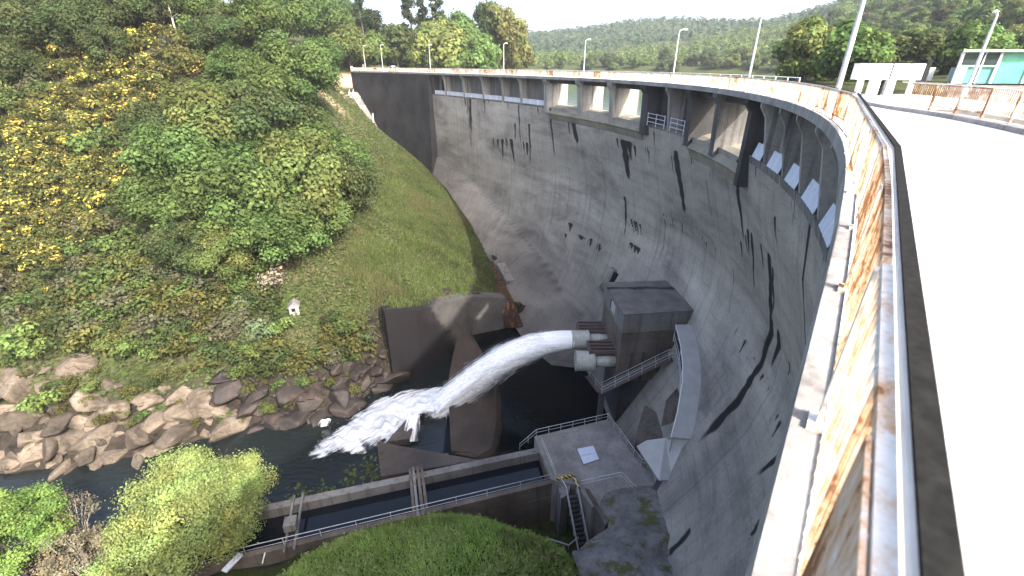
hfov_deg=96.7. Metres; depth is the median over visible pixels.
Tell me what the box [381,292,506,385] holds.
wing wall
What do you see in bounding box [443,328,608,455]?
plunge pool water
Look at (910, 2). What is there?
round tree
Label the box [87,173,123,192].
broom shrub
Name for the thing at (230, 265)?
heath shrub
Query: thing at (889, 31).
round tree
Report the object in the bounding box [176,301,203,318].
heath shrub
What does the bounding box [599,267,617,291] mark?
air vent
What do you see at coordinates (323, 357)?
heath shrub
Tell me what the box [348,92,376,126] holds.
stair block
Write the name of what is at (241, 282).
heath shrub
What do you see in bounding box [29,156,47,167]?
broom shrub
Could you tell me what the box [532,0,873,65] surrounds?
shore wood
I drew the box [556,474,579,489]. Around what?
hazard kerb
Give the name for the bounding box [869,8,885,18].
round tree
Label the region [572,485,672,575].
concrete apron
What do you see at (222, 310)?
heath shrub
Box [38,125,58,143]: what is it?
broom shrub
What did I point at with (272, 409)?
heath shrub
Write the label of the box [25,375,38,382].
boulder
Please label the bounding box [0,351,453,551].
river
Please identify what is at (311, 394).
boulder
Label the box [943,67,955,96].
sign board
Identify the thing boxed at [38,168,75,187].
broom shrub
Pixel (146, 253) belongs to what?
heath shrub
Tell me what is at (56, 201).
broom shrub
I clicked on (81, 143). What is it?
heath shrub
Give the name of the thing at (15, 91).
heath shrub
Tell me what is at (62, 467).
boulder
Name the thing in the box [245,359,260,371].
heath shrub
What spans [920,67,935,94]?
sign board
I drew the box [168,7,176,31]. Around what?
dead trunk
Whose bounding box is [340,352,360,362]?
heath shrub
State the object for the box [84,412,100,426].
boulder
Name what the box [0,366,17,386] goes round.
boulder
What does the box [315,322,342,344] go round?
heath shrub
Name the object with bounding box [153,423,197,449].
boulder
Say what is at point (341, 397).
boulder
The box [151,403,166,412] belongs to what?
heath shrub
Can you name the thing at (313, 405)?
boulder
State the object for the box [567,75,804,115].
reservoir water
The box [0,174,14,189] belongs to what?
broom shrub
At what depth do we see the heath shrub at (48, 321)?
63.94 m
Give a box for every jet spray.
[424,331,545,419]
[455,333,535,401]
[455,333,541,399]
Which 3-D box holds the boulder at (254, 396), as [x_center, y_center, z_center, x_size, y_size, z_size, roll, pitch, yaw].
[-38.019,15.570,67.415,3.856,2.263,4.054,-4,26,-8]
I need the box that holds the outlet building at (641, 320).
[600,280,693,422]
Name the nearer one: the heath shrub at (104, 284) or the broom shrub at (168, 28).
the heath shrub at (104, 284)
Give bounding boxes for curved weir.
[448,333,501,459]
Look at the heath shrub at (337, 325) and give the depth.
70.33 m
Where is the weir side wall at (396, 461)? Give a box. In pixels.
[377,442,475,479]
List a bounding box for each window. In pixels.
[611,301,615,314]
[961,53,1000,64]
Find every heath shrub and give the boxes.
[0,71,29,91]
[0,81,25,95]
[0,89,24,116]
[0,89,30,111]
[0,270,26,295]
[0,290,46,314]
[0,296,20,319]
[0,305,39,328]
[0,354,19,368]
[1,293,27,306]
[4,84,38,108]
[7,281,35,294]
[13,76,46,97]
[15,367,36,378]
[18,87,51,106]
[18,300,54,329]
[19,262,71,284]
[20,311,56,335]
[23,65,57,80]
[24,287,70,311]
[27,77,57,94]
[29,303,47,314]
[35,309,78,344]
[39,381,53,391]
[44,287,70,301]
[44,322,87,352]
[47,274,75,292]
[48,379,61,388]
[49,236,86,258]
[50,267,71,280]
[51,293,80,310]
[52,306,107,337]
[52,394,69,406]
[53,403,68,414]
[54,296,92,323]
[56,276,106,311]
[56,280,89,297]
[57,373,79,385]
[58,216,85,236]
[58,322,112,356]
[58,383,78,398]
[60,255,93,271]
[60,272,117,300]
[60,306,112,324]
[62,123,121,160]
[63,294,115,315]
[64,247,85,258]
[67,269,92,283]
[69,264,121,293]
[71,210,119,239]
[71,255,106,272]
[74,338,96,354]
[77,266,103,284]
[77,395,96,407]
[81,237,105,257]
[82,281,116,300]
[87,212,124,236]
[87,366,101,374]
[88,206,120,225]
[88,325,122,350]
[89,283,136,311]
[91,224,141,251]
[91,415,110,425]
[93,253,120,266]
[97,245,133,262]
[97,306,122,321]
[97,406,120,422]
[98,318,120,337]
[98,325,133,344]
[100,252,136,269]
[105,264,140,292]
[106,223,148,255]
[106,279,142,302]
[108,344,136,360]
[109,299,139,320]
[113,240,151,258]
[116,323,134,346]
[117,409,132,420]
[118,317,137,329]
[118,344,144,358]
[118,384,142,401]
[119,294,165,317]
[120,252,151,270]
[121,281,151,294]
[121,328,155,350]
[122,260,156,279]
[122,310,174,339]
[123,420,136,428]
[124,269,165,291]
[124,282,168,312]
[126,309,139,318]
[131,410,150,422]
[132,228,150,241]
[134,330,168,353]
[136,220,160,246]
[136,323,188,349]
[137,231,148,252]
[137,259,160,272]
[137,263,168,281]
[142,243,158,258]
[143,373,159,388]
[145,46,165,59]
[148,301,179,322]
[148,337,177,358]
[149,369,168,382]
[151,274,192,307]
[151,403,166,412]
[153,328,198,363]
[154,31,183,47]
[154,296,176,308]
[156,47,168,60]
[156,272,182,281]
[156,317,191,339]
[157,270,190,285]
[158,276,181,296]
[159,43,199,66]
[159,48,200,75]
[159,60,177,68]
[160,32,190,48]
[161,275,207,299]
[163,258,200,274]
[169,366,186,380]
[173,288,212,314]
[173,305,189,316]
[173,316,194,335]
[174,12,196,29]
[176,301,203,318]
[183,330,204,344]
[184,271,204,281]
[185,47,207,61]
[185,314,213,338]
[187,352,221,375]
[188,267,224,291]
[190,417,201,428]
[195,272,214,284]
[195,340,227,361]
[199,280,227,295]
[199,366,213,375]
[200,327,220,341]
[201,286,244,318]
[203,312,240,342]
[203,313,217,325]
[209,278,240,298]
[209,333,235,354]
[211,35,238,47]
[213,305,242,330]
[214,258,254,279]
[214,411,231,424]
[215,344,248,368]
[216,250,232,264]
[219,313,244,338]
[223,333,241,349]
[225,270,258,293]
[226,358,258,382]
[227,293,246,319]
[230,304,266,334]
[230,333,274,364]
[231,320,263,350]
[235,269,259,279]
[235,341,254,353]
[236,298,264,325]
[238,382,258,395]
[239,293,261,307]
[241,277,272,298]
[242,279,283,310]
[243,307,281,335]
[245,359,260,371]
[246,250,284,276]
[249,346,291,377]
[254,334,272,350]
[256,305,276,313]
[257,399,272,411]
[257,403,275,417]
[260,378,268,384]
[263,334,292,359]
[268,360,287,371]
[268,378,285,392]
[276,354,305,377]
[279,349,294,359]
[290,346,318,371]
[293,376,310,387]
[301,345,322,362]
[305,342,336,365]
[308,376,317,385]
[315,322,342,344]
[318,309,342,325]
[322,375,335,391]
[323,348,347,365]
[326,316,364,336]
[330,332,345,346]
[334,331,377,360]
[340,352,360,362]
[343,328,374,353]
[344,313,365,333]
[349,383,361,396]
[361,330,380,343]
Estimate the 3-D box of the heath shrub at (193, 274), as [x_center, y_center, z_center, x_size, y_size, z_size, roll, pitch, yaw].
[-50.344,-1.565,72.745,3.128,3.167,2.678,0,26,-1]
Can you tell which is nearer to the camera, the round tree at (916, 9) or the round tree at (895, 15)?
the round tree at (916, 9)
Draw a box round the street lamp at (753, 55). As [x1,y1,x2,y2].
[746,11,775,90]
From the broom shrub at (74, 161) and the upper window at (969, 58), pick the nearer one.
the upper window at (969, 58)
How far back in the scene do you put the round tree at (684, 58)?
375.40 m
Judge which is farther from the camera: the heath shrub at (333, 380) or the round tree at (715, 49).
the round tree at (715, 49)
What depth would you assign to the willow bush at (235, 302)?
70.06 m
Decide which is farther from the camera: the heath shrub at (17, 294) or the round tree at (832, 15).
the round tree at (832, 15)
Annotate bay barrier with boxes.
[435,90,444,94]
[447,91,463,96]
[466,93,482,98]
[485,95,501,100]
[504,96,519,102]
[523,98,543,105]
[752,143,763,160]
[766,151,781,173]
[784,163,799,189]
[801,179,818,213]
[818,203,835,247]
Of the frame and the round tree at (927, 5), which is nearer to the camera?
the frame
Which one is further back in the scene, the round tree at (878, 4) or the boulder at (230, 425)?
the round tree at (878, 4)
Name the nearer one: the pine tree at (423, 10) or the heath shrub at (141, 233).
the heath shrub at (141, 233)
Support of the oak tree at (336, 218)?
on the terrain at (8, 440)
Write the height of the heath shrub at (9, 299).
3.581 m
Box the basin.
[154,448,551,575]
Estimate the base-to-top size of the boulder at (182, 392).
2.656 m
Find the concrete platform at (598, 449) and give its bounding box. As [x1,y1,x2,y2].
[534,420,654,541]
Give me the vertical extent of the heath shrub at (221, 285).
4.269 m
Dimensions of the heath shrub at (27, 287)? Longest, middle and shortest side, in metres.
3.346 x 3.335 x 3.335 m
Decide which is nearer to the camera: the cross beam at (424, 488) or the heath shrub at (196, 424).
the cross beam at (424, 488)
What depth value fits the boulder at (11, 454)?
59.27 m
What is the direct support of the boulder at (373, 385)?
on the terrain at (8, 440)
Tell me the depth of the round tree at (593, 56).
391.16 m
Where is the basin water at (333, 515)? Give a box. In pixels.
[156,460,544,571]
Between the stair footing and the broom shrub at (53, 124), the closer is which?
the stair footing
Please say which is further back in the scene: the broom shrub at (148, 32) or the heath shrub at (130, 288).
the broom shrub at (148, 32)
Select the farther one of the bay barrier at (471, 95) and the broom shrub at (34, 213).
the bay barrier at (471, 95)
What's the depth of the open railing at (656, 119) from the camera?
58.22 m
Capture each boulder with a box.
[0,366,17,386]
[0,370,27,403]
[0,404,17,414]
[0,411,38,431]
[0,450,4,458]
[0,457,19,472]
[4,451,16,470]
[4,467,19,473]
[7,424,22,436]
[17,430,37,447]
[17,450,42,467]
[20,400,56,416]
[21,442,41,451]
[24,365,37,377]
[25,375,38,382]
[26,383,31,392]
[30,444,41,455]
[31,429,42,443]
[34,380,50,406]
[38,366,54,373]
[38,415,51,423]
[40,410,78,437]
[42,425,60,462]
[43,429,84,454]
[44,404,63,414]
[45,461,55,468]
[47,459,70,481]
[50,453,63,464]
[53,352,98,378]
[63,461,77,474]
[65,422,117,454]
[69,389,103,411]
[69,415,105,429]
[78,446,96,466]
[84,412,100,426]
[84,423,101,431]
[88,451,103,470]
[94,438,106,446]
[95,448,127,464]
[96,396,109,410]
[97,400,130,419]
[101,378,123,390]
[111,431,124,436]
[117,420,124,424]
[125,422,153,449]
[130,389,157,406]
[131,450,144,469]
[135,451,145,457]
[136,395,163,411]
[140,402,167,434]
[141,444,174,456]
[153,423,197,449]
[157,384,166,392]
[162,400,184,421]
[163,421,179,428]
[164,386,192,406]
[170,393,208,420]
[186,387,211,399]
[186,431,196,439]
[196,394,226,418]
[200,429,209,438]
[203,418,212,425]
[205,406,230,419]
[206,370,235,383]
[208,409,251,442]
[211,370,227,384]
[211,376,242,405]
[236,398,264,418]
[237,383,251,401]
[242,387,268,403]
[246,375,256,382]
[246,423,264,433]
[249,416,260,423]
[253,407,264,416]
[255,384,270,394]
[257,375,270,387]
[261,412,283,429]
[274,409,310,429]
[275,381,305,406]
[278,407,291,414]
[280,374,300,384]
[293,392,306,402]
[293,393,324,411]
[304,388,318,400]
[306,412,314,423]
[307,368,320,379]
[310,410,325,426]
[318,372,329,380]
[322,362,330,369]
[328,387,350,407]
[328,397,366,417]
[330,360,344,375]
[331,374,350,390]
[343,359,361,373]
[347,370,360,381]
[351,378,362,384]
[355,362,371,377]
[356,398,361,411]
[357,373,371,392]
[365,355,379,365]
[369,365,385,376]
[369,382,377,388]
[371,384,393,393]
[374,371,410,383]
[378,353,386,359]
[442,288,451,293]
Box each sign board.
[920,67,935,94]
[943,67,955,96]
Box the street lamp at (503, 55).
[503,43,507,74]
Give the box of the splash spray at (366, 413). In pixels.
[320,385,444,461]
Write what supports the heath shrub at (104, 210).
on the terrain at (8, 440)
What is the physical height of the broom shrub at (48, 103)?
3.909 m
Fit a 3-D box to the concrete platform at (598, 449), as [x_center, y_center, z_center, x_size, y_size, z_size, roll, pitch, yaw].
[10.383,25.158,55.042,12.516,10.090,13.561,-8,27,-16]
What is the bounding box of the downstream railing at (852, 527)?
[352,67,965,575]
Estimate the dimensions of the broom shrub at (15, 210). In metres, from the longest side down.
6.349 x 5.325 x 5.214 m
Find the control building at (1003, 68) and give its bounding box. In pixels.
[947,49,1023,104]
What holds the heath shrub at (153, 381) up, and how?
on the terrain at (8, 440)
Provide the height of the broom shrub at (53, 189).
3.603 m
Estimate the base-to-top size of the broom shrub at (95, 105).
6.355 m
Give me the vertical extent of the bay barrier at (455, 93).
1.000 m
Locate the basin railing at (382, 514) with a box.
[162,474,552,573]
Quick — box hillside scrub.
[718,0,1012,69]
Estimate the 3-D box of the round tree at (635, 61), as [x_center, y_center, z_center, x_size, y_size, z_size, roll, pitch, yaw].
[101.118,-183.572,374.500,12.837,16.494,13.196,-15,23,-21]
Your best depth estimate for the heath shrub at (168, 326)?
66.85 m
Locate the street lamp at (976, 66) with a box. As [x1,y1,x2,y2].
[963,10,998,96]
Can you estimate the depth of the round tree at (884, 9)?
266.05 m
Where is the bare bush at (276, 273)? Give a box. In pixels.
[254,264,288,294]
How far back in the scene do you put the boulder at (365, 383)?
72.01 m
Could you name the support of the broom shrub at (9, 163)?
on the terrain at (8, 440)
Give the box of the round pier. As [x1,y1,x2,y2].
[661,389,678,426]
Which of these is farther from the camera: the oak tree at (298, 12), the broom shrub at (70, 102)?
the oak tree at (298, 12)
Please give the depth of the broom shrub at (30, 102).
79.95 m
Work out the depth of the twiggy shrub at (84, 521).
47.11 m
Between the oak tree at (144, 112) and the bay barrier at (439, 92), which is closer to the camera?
the oak tree at (144, 112)
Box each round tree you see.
[361,27,399,64]
[378,23,417,66]
[398,24,436,68]
[413,47,439,71]
[417,13,458,68]
[425,20,480,71]
[448,8,482,36]
[455,51,475,71]
[457,27,502,72]
[472,0,502,38]
[488,4,529,73]
[499,31,536,73]
[529,57,538,65]
[544,59,554,68]
[551,50,567,67]
[579,57,595,69]
[588,54,597,65]
[599,52,617,66]
[608,61,618,69]
[615,56,625,65]
[626,54,643,67]
[640,57,649,65]
[655,60,667,70]
[657,47,674,63]
[660,55,670,65]
[669,56,682,63]
[669,61,680,71]
[680,55,687,64]
[684,54,699,65]
[699,46,718,64]
[699,49,720,64]
[703,56,721,68]
[724,53,742,67]
[728,47,744,57]
[740,47,760,64]
[746,58,760,69]
[759,48,771,65]
[768,12,836,81]
[768,54,781,69]
[789,73,813,81]
[810,15,895,84]
[812,17,845,80]
[824,9,849,24]
[830,15,845,25]
[839,50,898,81]
[848,5,869,18]
[854,12,870,23]
[863,15,883,23]
[863,19,880,29]
[867,0,894,11]
[869,5,893,16]
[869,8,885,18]
[878,20,894,30]
[881,10,900,22]
[884,28,894,34]
[888,0,908,14]
[889,25,949,67]
[892,16,913,30]
[894,20,926,33]
[897,0,914,4]
[900,9,933,27]
[901,6,913,16]
[903,23,927,31]
[905,2,931,16]
[907,5,929,15]
[929,1,961,26]
[929,17,965,41]
[931,0,955,8]
[933,45,949,74]
[934,17,1014,71]
[951,3,981,20]
[956,0,981,9]
[960,0,1008,28]
[977,37,1022,48]
[998,0,1011,12]
[1000,28,1021,39]
[1002,0,1023,26]
[1005,23,1023,34]
[1013,32,1023,47]
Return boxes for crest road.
[383,71,1023,575]
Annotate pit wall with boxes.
[554,483,570,536]
[585,488,607,538]
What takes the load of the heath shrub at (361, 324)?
on the terrain at (8, 440)
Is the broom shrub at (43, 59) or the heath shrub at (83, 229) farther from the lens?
the broom shrub at (43, 59)
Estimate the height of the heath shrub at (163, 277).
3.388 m
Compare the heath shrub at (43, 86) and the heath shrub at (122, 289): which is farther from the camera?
the heath shrub at (43, 86)
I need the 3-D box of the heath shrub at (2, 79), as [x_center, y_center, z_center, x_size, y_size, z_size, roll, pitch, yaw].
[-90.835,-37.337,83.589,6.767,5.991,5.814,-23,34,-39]
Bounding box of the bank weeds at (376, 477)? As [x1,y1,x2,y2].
[285,451,443,498]
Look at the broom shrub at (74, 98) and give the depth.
81.70 m
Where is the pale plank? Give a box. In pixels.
[221,553,265,572]
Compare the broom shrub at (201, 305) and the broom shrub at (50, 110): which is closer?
the broom shrub at (201, 305)
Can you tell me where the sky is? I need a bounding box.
[224,0,836,32]
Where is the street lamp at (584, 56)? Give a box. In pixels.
[583,39,590,77]
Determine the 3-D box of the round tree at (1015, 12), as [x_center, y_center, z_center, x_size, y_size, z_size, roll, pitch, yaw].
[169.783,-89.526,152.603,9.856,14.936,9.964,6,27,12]
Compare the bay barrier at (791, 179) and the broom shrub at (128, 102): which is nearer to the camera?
the bay barrier at (791, 179)
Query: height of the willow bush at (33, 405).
5.090 m
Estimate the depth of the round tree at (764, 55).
332.71 m
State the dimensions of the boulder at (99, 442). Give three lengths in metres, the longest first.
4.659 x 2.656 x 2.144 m
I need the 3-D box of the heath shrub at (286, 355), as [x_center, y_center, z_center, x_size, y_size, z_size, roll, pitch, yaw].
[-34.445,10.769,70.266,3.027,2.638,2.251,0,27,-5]
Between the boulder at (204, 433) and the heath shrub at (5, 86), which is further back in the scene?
the heath shrub at (5, 86)
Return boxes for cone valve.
[571,330,607,349]
[574,350,615,370]
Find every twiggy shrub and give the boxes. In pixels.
[24,521,122,575]
[47,486,101,550]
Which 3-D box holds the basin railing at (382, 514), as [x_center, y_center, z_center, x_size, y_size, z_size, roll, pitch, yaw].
[-13.786,23.677,46.616,38.229,1.104,0.069,-7,27,-15]
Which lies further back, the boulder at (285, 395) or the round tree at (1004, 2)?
the round tree at (1004, 2)
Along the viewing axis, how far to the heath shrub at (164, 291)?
68.82 m
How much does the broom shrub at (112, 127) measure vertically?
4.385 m
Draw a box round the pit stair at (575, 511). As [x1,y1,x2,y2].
[561,477,588,549]
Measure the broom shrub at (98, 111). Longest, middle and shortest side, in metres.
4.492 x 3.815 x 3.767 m
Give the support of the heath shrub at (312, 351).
on the terrain at (8, 440)
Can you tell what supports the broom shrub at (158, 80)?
on the terrain at (8, 440)
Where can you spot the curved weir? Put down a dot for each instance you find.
(475, 429)
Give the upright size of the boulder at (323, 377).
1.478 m
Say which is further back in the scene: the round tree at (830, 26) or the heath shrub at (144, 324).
the round tree at (830, 26)
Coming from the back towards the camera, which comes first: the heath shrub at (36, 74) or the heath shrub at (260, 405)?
the heath shrub at (36, 74)
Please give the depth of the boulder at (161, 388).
64.89 m
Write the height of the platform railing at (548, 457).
1.104 m
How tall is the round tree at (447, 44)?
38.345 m
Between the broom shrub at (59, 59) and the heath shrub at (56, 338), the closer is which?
the heath shrub at (56, 338)
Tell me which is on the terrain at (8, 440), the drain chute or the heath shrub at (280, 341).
the heath shrub at (280, 341)
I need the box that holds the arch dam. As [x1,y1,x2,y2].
[350,70,1023,575]
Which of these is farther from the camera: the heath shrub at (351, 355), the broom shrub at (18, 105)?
the broom shrub at (18, 105)
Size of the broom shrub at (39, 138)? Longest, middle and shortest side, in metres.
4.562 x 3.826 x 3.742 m
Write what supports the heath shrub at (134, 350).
on the terrain at (8, 440)
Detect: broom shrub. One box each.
[0,117,30,128]
[0,118,8,140]
[0,124,41,147]
[0,132,9,146]
[0,149,23,163]
[0,150,20,175]
[0,160,28,177]
[0,161,31,179]
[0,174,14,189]
[0,193,22,205]
[0,196,40,221]
[0,203,28,214]
[0,213,22,232]
[0,216,30,232]
[0,222,19,249]
[0,228,27,241]
[0,234,34,255]
[0,242,8,255]
[0,255,29,276]
[0,266,17,274]
[1,195,44,213]
[2,131,48,158]
[2,186,28,200]
[3,169,42,188]
[5,175,53,195]
[5,274,26,287]
[6,100,32,118]
[6,142,50,167]
[6,212,44,230]
[9,108,44,125]
[9,127,34,141]
[12,261,32,273]
[13,233,44,253]
[16,244,60,269]
[19,224,43,235]
[20,43,45,55]
[22,121,44,132]
[22,184,57,204]
[22,207,47,225]
[23,37,47,56]
[23,98,47,120]
[26,163,51,177]
[27,130,53,144]
[29,142,45,154]
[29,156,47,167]
[30,99,63,114]
[32,104,69,121]
[32,173,60,185]
[32,236,64,259]
[32,284,61,297]
[34,38,51,50]
[34,60,69,83]
[36,148,65,168]
[36,223,58,238]
[37,57,48,62]
[37,152,70,174]
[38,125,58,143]
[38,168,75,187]
[39,252,72,268]
[41,41,58,58]
[41,184,63,196]
[42,129,72,153]
[42,197,68,206]
[42,206,65,219]
[43,94,68,105]
[43,121,60,130]
[43,143,67,152]
[43,226,72,245]
[44,130,68,144]
[45,43,75,58]
[45,83,80,100]
[45,109,69,124]
[45,213,76,228]
[46,80,66,93]
[47,57,63,67]
[53,123,78,133]
[55,133,91,153]
[55,201,86,219]
[57,59,78,74]
[58,100,77,109]
[59,129,91,135]
[59,151,78,169]
[59,156,92,178]
[61,93,83,110]
[62,110,93,133]
[62,187,80,196]
[63,41,82,58]
[63,177,81,188]
[64,74,88,89]
[64,157,102,181]
[64,231,96,244]
[65,56,79,64]
[66,87,88,97]
[66,184,106,208]
[67,67,89,80]
[68,176,106,189]
[68,197,86,209]
[71,112,109,132]
[71,154,105,171]
[72,209,99,221]
[75,70,106,88]
[77,96,111,120]
[77,195,103,211]
[78,56,106,72]
[80,169,118,193]
[82,52,98,65]
[82,146,111,162]
[84,87,112,101]
[84,187,117,208]
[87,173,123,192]
[88,146,113,162]
[90,71,114,83]
[92,58,123,80]
[92,83,112,90]
[92,130,122,148]
[93,107,116,120]
[96,104,127,119]
[98,151,130,175]
[99,85,132,101]
[99,97,121,106]
[99,160,127,176]
[102,51,132,68]
[102,121,119,135]
[107,120,120,132]
[108,148,131,168]
[110,39,140,64]
[110,81,128,93]
[114,66,136,82]
[115,75,147,96]
[116,24,139,40]
[116,95,139,111]
[127,86,147,97]
[128,31,159,49]
[129,35,162,51]
[129,66,149,75]
[129,69,167,91]
[130,51,152,70]
[133,90,156,101]
[136,21,165,39]
[138,26,157,37]
[139,57,172,73]
[143,77,165,95]
[155,78,172,90]
[156,63,184,83]
[160,23,187,46]
[172,36,200,53]
[174,55,205,79]
[184,54,206,71]
[197,44,213,54]
[197,299,222,315]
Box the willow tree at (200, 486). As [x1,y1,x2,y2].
[91,441,280,575]
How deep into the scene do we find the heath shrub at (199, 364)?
66.03 m
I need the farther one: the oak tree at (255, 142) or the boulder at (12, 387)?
the oak tree at (255, 142)
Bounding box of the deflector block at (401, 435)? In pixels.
[387,417,418,444]
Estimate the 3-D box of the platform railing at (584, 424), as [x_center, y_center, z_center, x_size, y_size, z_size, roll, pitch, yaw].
[10.023,18.769,56.978,16.600,2.304,7.687,9,27,17]
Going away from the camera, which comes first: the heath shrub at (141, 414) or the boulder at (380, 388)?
the heath shrub at (141, 414)
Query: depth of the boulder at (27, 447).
59.49 m
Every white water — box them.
[311,387,443,457]
[320,418,329,426]
[405,414,417,441]
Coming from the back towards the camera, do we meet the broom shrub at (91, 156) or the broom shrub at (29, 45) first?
the broom shrub at (29, 45)
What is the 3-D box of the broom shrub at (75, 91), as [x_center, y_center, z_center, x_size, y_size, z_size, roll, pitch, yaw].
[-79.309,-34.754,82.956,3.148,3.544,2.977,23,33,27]
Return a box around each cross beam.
[283,495,295,553]
[293,492,303,550]
[409,468,415,517]
[412,467,418,517]
[416,466,424,516]
[420,464,428,514]
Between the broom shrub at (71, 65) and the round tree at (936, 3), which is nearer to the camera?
the broom shrub at (71, 65)
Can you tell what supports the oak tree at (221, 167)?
on the terrain at (8, 440)
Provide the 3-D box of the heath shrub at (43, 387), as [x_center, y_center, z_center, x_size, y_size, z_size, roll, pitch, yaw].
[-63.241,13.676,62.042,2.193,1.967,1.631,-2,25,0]
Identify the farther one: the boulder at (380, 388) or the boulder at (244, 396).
the boulder at (380, 388)
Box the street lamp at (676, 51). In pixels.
[671,28,687,82]
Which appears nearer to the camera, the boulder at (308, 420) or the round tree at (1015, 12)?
the boulder at (308, 420)
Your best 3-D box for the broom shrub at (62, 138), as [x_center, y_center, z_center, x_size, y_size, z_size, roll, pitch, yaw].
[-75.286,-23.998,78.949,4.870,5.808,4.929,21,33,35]
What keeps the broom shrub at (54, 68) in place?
on the terrain at (8, 440)
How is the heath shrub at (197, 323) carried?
on the terrain at (8, 440)
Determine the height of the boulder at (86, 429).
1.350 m
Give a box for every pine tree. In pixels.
[350,0,373,35]
[361,8,386,33]
[398,0,421,28]
[415,0,428,28]
[425,0,445,20]
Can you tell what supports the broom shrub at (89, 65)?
on the terrain at (8, 440)
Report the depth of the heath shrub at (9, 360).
62.55 m
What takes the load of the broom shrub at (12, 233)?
on the terrain at (8, 440)
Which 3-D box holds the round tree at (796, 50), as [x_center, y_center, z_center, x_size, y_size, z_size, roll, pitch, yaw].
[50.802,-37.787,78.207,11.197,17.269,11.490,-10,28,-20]
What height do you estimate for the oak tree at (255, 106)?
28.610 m
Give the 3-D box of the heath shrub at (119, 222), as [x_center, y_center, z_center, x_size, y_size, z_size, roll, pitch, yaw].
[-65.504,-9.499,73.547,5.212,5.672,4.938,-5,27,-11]
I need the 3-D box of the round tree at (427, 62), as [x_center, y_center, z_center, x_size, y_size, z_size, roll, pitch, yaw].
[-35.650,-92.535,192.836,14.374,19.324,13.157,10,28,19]
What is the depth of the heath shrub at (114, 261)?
70.24 m
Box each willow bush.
[0,321,47,361]
[10,336,54,363]
[12,387,66,417]
[79,381,98,393]
[79,514,192,575]
[101,335,132,360]
[137,345,161,364]
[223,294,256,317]
[236,342,265,360]
[238,315,275,340]
[261,316,296,338]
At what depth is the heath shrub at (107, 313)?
67.06 m
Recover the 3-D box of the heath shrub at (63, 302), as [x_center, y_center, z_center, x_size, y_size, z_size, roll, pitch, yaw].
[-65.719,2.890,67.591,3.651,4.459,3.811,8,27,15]
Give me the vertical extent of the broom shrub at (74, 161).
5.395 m
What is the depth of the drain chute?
94.77 m
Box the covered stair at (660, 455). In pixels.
[637,324,700,490]
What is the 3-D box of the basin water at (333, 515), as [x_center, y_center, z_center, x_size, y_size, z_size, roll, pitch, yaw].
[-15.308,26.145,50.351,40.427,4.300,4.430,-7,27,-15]
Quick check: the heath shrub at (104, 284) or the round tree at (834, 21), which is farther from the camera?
the round tree at (834, 21)
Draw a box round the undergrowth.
[0,0,441,403]
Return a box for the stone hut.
[287,298,299,316]
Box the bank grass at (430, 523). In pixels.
[278,510,579,575]
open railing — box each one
[647,112,665,128]
[669,117,685,134]
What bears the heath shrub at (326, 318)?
on the terrain at (8, 440)
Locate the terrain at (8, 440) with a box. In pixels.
[0,0,1016,575]
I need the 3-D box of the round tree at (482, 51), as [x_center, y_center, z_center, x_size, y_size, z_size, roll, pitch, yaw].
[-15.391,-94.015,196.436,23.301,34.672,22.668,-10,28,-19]
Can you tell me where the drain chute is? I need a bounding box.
[490,251,522,327]
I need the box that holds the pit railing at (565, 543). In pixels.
[552,536,578,548]
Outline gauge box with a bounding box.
[283,514,297,540]
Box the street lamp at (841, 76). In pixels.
[826,0,865,113]
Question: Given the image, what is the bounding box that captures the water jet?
[427,330,574,421]
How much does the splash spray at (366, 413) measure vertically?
4.118 m
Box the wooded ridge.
[380,0,840,52]
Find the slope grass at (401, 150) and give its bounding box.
[287,129,522,364]
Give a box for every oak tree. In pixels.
[0,0,75,56]
[0,33,55,82]
[22,0,60,6]
[37,0,124,50]
[70,19,140,61]
[77,0,152,31]
[102,163,183,225]
[108,98,173,149]
[109,121,224,180]
[137,0,193,26]
[140,218,210,269]
[148,185,242,243]
[150,80,270,148]
[163,134,307,222]
[177,0,218,16]
[180,6,244,50]
[187,224,258,282]
[188,76,253,106]
[201,41,267,83]
[213,80,324,146]
[217,0,287,55]
[220,198,334,265]
[226,60,307,102]
[226,126,351,231]
[242,122,307,179]
[248,27,343,105]
[268,0,316,47]
[278,105,361,163]
[288,0,353,41]
[291,32,346,65]
[296,150,386,208]
[297,192,355,247]
[322,19,378,70]
[333,0,355,10]
[341,137,373,170]
[346,6,375,35]
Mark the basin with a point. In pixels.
(512, 506)
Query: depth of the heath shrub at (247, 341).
67.39 m
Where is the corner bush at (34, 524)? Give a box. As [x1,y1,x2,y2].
[0,477,77,575]
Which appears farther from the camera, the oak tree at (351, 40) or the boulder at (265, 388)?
the oak tree at (351, 40)
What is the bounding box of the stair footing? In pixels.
[634,406,662,455]
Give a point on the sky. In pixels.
(541, 15)
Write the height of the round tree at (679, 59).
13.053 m
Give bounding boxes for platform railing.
[519,414,647,466]
[541,438,555,478]
[580,472,635,491]
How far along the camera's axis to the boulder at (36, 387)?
62.24 m
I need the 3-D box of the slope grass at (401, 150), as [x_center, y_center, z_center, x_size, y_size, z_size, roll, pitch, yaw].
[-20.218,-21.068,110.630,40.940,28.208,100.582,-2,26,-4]
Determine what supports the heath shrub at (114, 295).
on the terrain at (8, 440)
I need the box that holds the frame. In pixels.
[850,60,932,95]
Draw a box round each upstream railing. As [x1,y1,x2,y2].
[360,67,800,80]
[902,81,1023,123]
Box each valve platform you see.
[576,320,605,333]
[586,340,615,353]
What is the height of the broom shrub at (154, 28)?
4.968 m
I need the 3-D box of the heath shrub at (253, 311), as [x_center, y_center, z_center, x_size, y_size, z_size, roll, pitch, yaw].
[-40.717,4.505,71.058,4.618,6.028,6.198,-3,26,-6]

